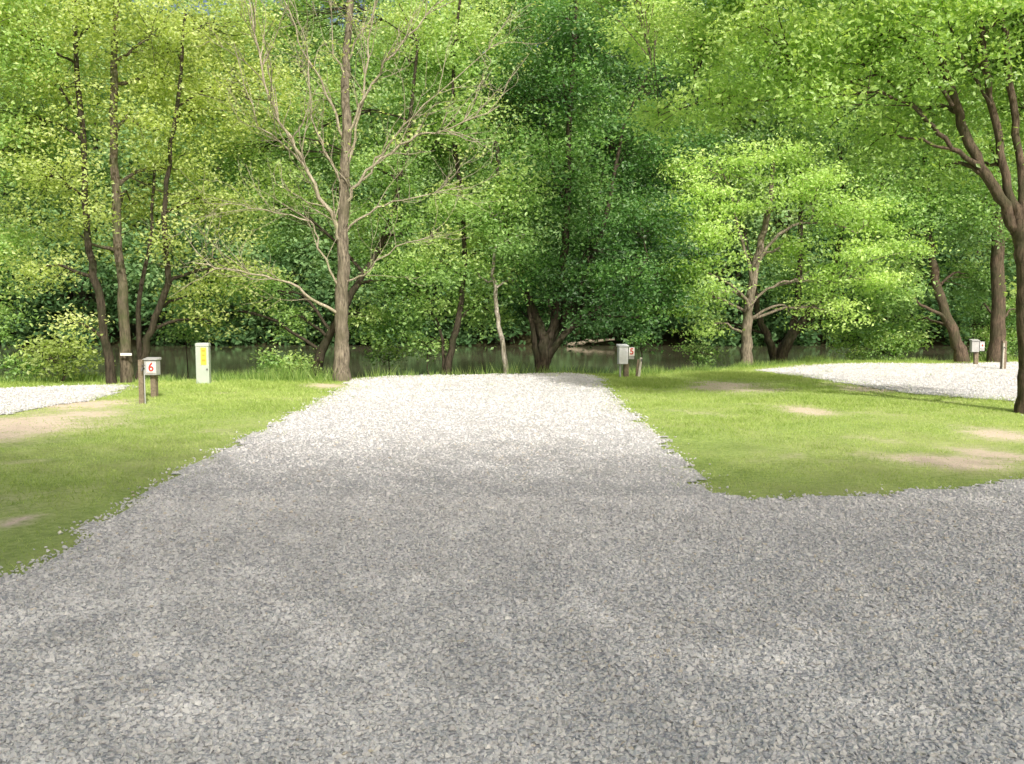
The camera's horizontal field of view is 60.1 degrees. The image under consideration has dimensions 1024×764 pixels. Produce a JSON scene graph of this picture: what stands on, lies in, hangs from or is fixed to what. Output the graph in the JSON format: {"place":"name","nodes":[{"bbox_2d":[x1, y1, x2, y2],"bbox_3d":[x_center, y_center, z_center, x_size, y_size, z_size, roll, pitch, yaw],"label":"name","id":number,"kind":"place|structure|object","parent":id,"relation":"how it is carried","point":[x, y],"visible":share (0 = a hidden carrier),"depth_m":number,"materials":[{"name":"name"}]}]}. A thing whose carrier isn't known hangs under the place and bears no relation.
{"place":"outdoors","nodes":[
{"label":"outdoors","id":0,"kind":"place"},
{"bbox_2d":[9,0,920,58],"label":"sky","id":1,"kind":"structure","parent":0,"point":[204,1],"materials":[{"name":"white"}]},
{"bbox_2d":[0,344,1017,380],"bbox_3d":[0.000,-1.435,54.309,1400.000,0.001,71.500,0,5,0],"label":"river","id":2,"kind":"structure","parent":0,"point":[173,360],"depth_m":55.60,"materials":[{"name":"liquid"}]},
{"bbox_2d":[566,339,614,345],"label":"fallen log","id":3,"kind":"object","parent":2,"relation":"in","point":[590,340],"visible":0.62,"depth_m":73.52,"materials":[{"name":"brown wood"}]},
{"bbox_2d":[0,91,1023,576],"bbox_3d":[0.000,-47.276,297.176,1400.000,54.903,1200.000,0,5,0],"label":"ground","id":4,"kind":"structure","parent":0,"point":[20,525],"depth_m":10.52,"materials":[{"name":"green plant"}]},
{"bbox_2d":[0,345,56,381],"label":"bank shrub","id":5,"kind":"object","parent":4,"relation":"on","point":[11,359],"visible":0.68,"depth_m":20.10,"materials":[{"name":"green plant"}]},
{"bbox_2d":[3,330,115,382],"bbox_3d":[-9.955,-0.478,19.442,2.102,1.336,1.672,0,5,0],"label":"bank shrub","id":6,"kind":"object","parent":4,"relation":"on","point":[62,360],"visible":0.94,"depth_m":19.29,"materials":[{"name":"green plant"}]},
{"bbox_2d":[0,385,127,413],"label":"gravel pad","id":7,"kind":"object","parent":4,"relation":"on","point":[47,392],"visible":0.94,"depth_m":16.79,"materials":[{"name":"grey gravel"}]},
{"bbox_2d":[0,0,145,348],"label":"overhanging tree","id":8,"kind":"object","parent":4,"relation":"on","point":[9,8],"visible":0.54,"depth_m":19.54,"materials":[{"name":"green plant"}]},
{"bbox_2d":[0,0,173,383],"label":"slender tree","id":9,"kind":"object","parent":4,"relation":"on","point":[83,164],"visible":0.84,"depth_m":18.88,"materials":[{"name":"green plant"}]},
{"bbox_2d":[138,360,145,403],"bbox_3d":[-6.423,0.015,15.363,0.112,0.800,0.208,-2,5,-28],"label":"wooden post","id":10,"kind":"object","parent":4,"relation":"on","point":[141,383],"visible":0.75,"depth_m":15.37,"materials":[{"name":"brown wood"}]},
{"bbox_2d":[31,0,256,382],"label":"slender tree","id":11,"kind":"object","parent":4,"relation":"on","point":[159,164],"visible":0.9,"depth_m":19.59,"materials":[{"name":"green plant"}]},
{"bbox_2d":[120,353,131,355],"bbox_3d":[-8.486,-0.611,19.509,0.250,0.055,0.103,0,5,0],"label":"sign","id":12,"kind":"object","parent":11,"relation":"attached to","point":[125,354],"visible":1,"depth_m":19.46,"materials":[{"name":"white wood"}]},
{"bbox_2d":[142,357,160,397],"bbox_3d":[-6.714,-0.068,16.428,0.370,0.778,0.210,1,5,8],"label":"utility box","id":13,"kind":"object","parent":4,"relation":"on","point":[152,367],"visible":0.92,"depth_m":16.36,"materials":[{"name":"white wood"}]},
{"bbox_2d":[156,323,212,378],"bbox_3d":[-8.832,0.239,24.136,1.555,3.832,1.115,-3,5,-32],"label":"bank shrub","id":14,"kind":"object","parent":4,"relation":"on","point":[180,334],"visible":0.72,"depth_m":23.86,"materials":[{"name":"green plant"}]},
{"bbox_2d":[195,343,210,383],"bbox_3d":[-6.779,-0.392,19.441,0.294,0.940,0.224,0,5,-6],"label":"telecom pedestal","id":15,"kind":"object","parent":4,"relation":"on","point":[203,363],"visible":0.91,"depth_m":19.35,"materials":[{"name":"white metal"}]},
{"bbox_2d":[79,0,327,379],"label":"slender tree","id":16,"kind":"object","parent":4,"relation":"on","point":[162,303],"visible":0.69,"depth_m":21.06,"materials":[{"name":"green plant"}]},
{"bbox_2d":[249,343,322,377],"bbox_3d":[-5.592,-0.318,21.509,1.903,1.260,1.962,0,5,0],"label":"bank shrub","id":17,"kind":"object","parent":4,"relation":"on","point":[272,362],"visible":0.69,"depth_m":21.37,"materials":[{"name":"green plant"}]},
{"bbox_2d":[144,0,484,377],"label":"leaning tree","id":18,"kind":"object","parent":4,"relation":"on","point":[365,252],"visible":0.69,"depth_m":22.66,"materials":[{"name":"green plant"}]},
{"bbox_2d":[145,0,581,381],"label":"sparse tree","id":19,"kind":"object","parent":4,"relation":"on","point":[341,343],"visible":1,"depth_m":19.58,"materials":[{"name":"brown plant"}]},
{"bbox_2d":[363,339,419,373],"bbox_3d":[-3.244,0.125,23.638,1.531,2.861,1.314,0,5,0],"label":"bank shrub","id":20,"kind":"object","parent":4,"relation":"on","point":[392,350],"visible":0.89,"depth_m":23.47,"materials":[{"name":"green plant"}]},
{"bbox_2d":[395,323,456,374],"bbox_3d":[-2.229,-0.417,22.626,1.608,2.186,1.329,0,5,0],"label":"bank shrub","id":21,"kind":"object","parent":4,"relation":"on","point":[419,345],"visible":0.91,"depth_m":22.48,"materials":[{"name":"green plant"}]},
{"bbox_2d":[351,0,574,374],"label":"slanting tree","id":22,"kind":"object","parent":4,"relation":"on","point":[463,29],"visible":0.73,"depth_m":22.20,"materials":[{"name":"green plant"}]},
{"bbox_2d":[440,143,575,373],"bbox_3d":[-0.131,-2.753,21.890,3.011,6.033,3.182,-3,6,-34],"label":"pale trunked tree","id":23,"kind":"object","parent":4,"relation":"on","point":[502,247],"visible":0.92,"depth_m":21.53,"materials":[{"name":"green plant"}]},
{"bbox_2d":[0,1,1015,344],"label":"trunks","id":24,"kind":"object","parent":4,"relation":"on","point":[512,339],"visible":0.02,"depth_m":76.85,"materials":[{"name":"brown plant"}]},
{"bbox_2d":[0,352,1017,383],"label":"bank weeds","id":25,"kind":"object","parent":4,"relation":"on","point":[295,374],"visible":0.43,"depth_m":20.80,"materials":[{"name":"green plant"}]},
{"bbox_2d":[0,373,1023,763],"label":"gravel drive","id":26,"kind":"structure","parent":4,"relation":"on","point":[490,489],"depth_m":5.00,"materials":[{"name":"grey gravel"}]},
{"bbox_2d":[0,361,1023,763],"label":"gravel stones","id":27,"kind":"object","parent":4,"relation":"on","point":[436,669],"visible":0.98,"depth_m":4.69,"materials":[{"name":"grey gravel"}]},
{"bbox_2d":[0,0,1023,346],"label":"woodland","id":28,"kind":"object","parent":4,"relation":"on","point":[320,284],"visible":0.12,"depth_m":73.91,"materials":[{"name":"green plant"}]},
{"bbox_2d":[421,0,754,372],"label":"spreading tree","id":29,"kind":"object","parent":4,"relation":"on","point":[567,41],"visible":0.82,"depth_m":22.95,"materials":[{"name":"green plant"}]},
{"bbox_2d":[616,344,634,376],"bbox_3d":[2.734,-0.482,21.317,0.410,0.861,0.230,-1,5,-10],"label":"utility box","id":30,"kind":"object","parent":4,"relation":"on","point":[625,352],"visible":0.93,"depth_m":21.25,"materials":[{"name":"grey metal"}]},
{"bbox_2d":[635,357,641,376],"bbox_3d":[3.109,-0.338,21.546,0.129,0.522,0.221,-4,6,-39],"label":"water post","id":31,"kind":"object","parent":4,"relation":"on","point":[638,367],"visible":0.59,"depth_m":21.55,"materials":[{"name":"brown wood"}]},
{"bbox_2d":[621,329,663,369],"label":"bank shrub","id":32,"kind":"object","parent":4,"relation":"on","point":[640,340],"visible":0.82,"depth_m":24.98,"materials":[{"name":"green plant"}]},
{"bbox_2d":[669,337,729,366],"bbox_3d":[5.661,-0.130,27.089,1.522,2.489,1.392,-2,5,-26],"label":"bank shrub","id":33,"kind":"object","parent":4,"relation":"on","point":[704,354],"visible":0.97,"depth_m":26.92,"materials":[{"name":"green plant"}]},
{"bbox_2d":[539,0,1023,413],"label":"maple tree","id":34,"kind":"object","parent":4,"relation":"on","point":[998,32],"visible":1,"depth_m":13.40,"materials":[{"name":"green plant"}]},
{"bbox_2d":[623,124,959,365],"bbox_3d":[7.930,-3.707,25.027,9.788,7.047,4.607,-2,5,-22],"label":"lime green tree","id":35,"kind":"object","parent":4,"relation":"on","point":[863,223],"visible":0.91,"depth_m":24.75,"materials":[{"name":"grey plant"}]},
{"bbox_2d":[651,0,948,363],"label":"forked tree","id":36,"kind":"object","parent":4,"relation":"on","point":[781,352],"visible":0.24,"depth_m":28.36,"materials":[{"name":"green plant"}]},
{"bbox_2d":[820,321,897,360],"bbox_3d":[11.644,-1.060,29.946,2.412,2.567,2.039,0,5,0],"label":"bank shrub","id":37,"kind":"object","parent":4,"relation":"on","point":[851,341],"visible":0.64,"depth_m":29.88,"materials":[{"name":"green plant"}]},
{"bbox_2d":[758,362,1017,400],"bbox_3d":[18.260,0.084,18.867,23.400,0.049,18.600,0,5,0],"label":"gravel pad","id":38,"kind":"object","parent":4,"relation":"on","point":[908,378],"visible":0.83,"depth_m":21.20,"materials":[{"name":"grey gravel"}]},
{"bbox_2d":[969,339,984,363],"bbox_3d":[13.845,-0.879,26.376,0.380,0.796,0.210,0,5,5],"label":"utility box","id":39,"kind":"object","parent":38,"relation":"on","point":[976,346],"visible":0.93,"depth_m":26.30,"materials":[{"name":"grey metal"}]},
{"bbox_2d":[1000,341,1006,368],"bbox_3d":[13.578,-0.728,24.401,0.135,0.820,0.233,0,5,0],"label":"water post","id":40,"kind":"object","parent":38,"relation":"on","point":[1003,354],"visible":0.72,"depth_m":24.41,"materials":[{"name":"brown wood"}]},
{"bbox_2d":[849,326,932,360],"bbox_3d":[12.398,-1.105,29.077,2.525,1.568,2.418,0,5,0],"label":"bank shrub","id":41,"kind":"object","parent":4,"relation":"on","point":[895,346],"visible":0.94,"depth_m":28.81,"materials":[{"name":"green plant"}]},
{"bbox_2d":[821,30,1020,362],"bbox_3d":[12.726,-5.619,27.424,5.764,10.427,7.380,2,5,28],"label":"leaning tree","id":42,"kind":"object","parent":4,"relation":"on","point":[929,216],"visible":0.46,"depth_m":26.92,"materials":[{"name":"green plant"}]},
{"bbox_2d":[881,4,1023,361],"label":"thick tree","id":43,"kind":"object","parent":4,"relation":"on","point":[999,311],"visible":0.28,"depth_m":27.45,"materials":[{"name":"green plant"}]},
{"bbox_2d":[961,325,1017,356],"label":"bank shrub","id":44,"kind":"object","parent":4,"relation":"on","point":[1012,342],"visible":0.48,"depth_m":29.86,"materials":[{"name":"green plant"}]}
]}

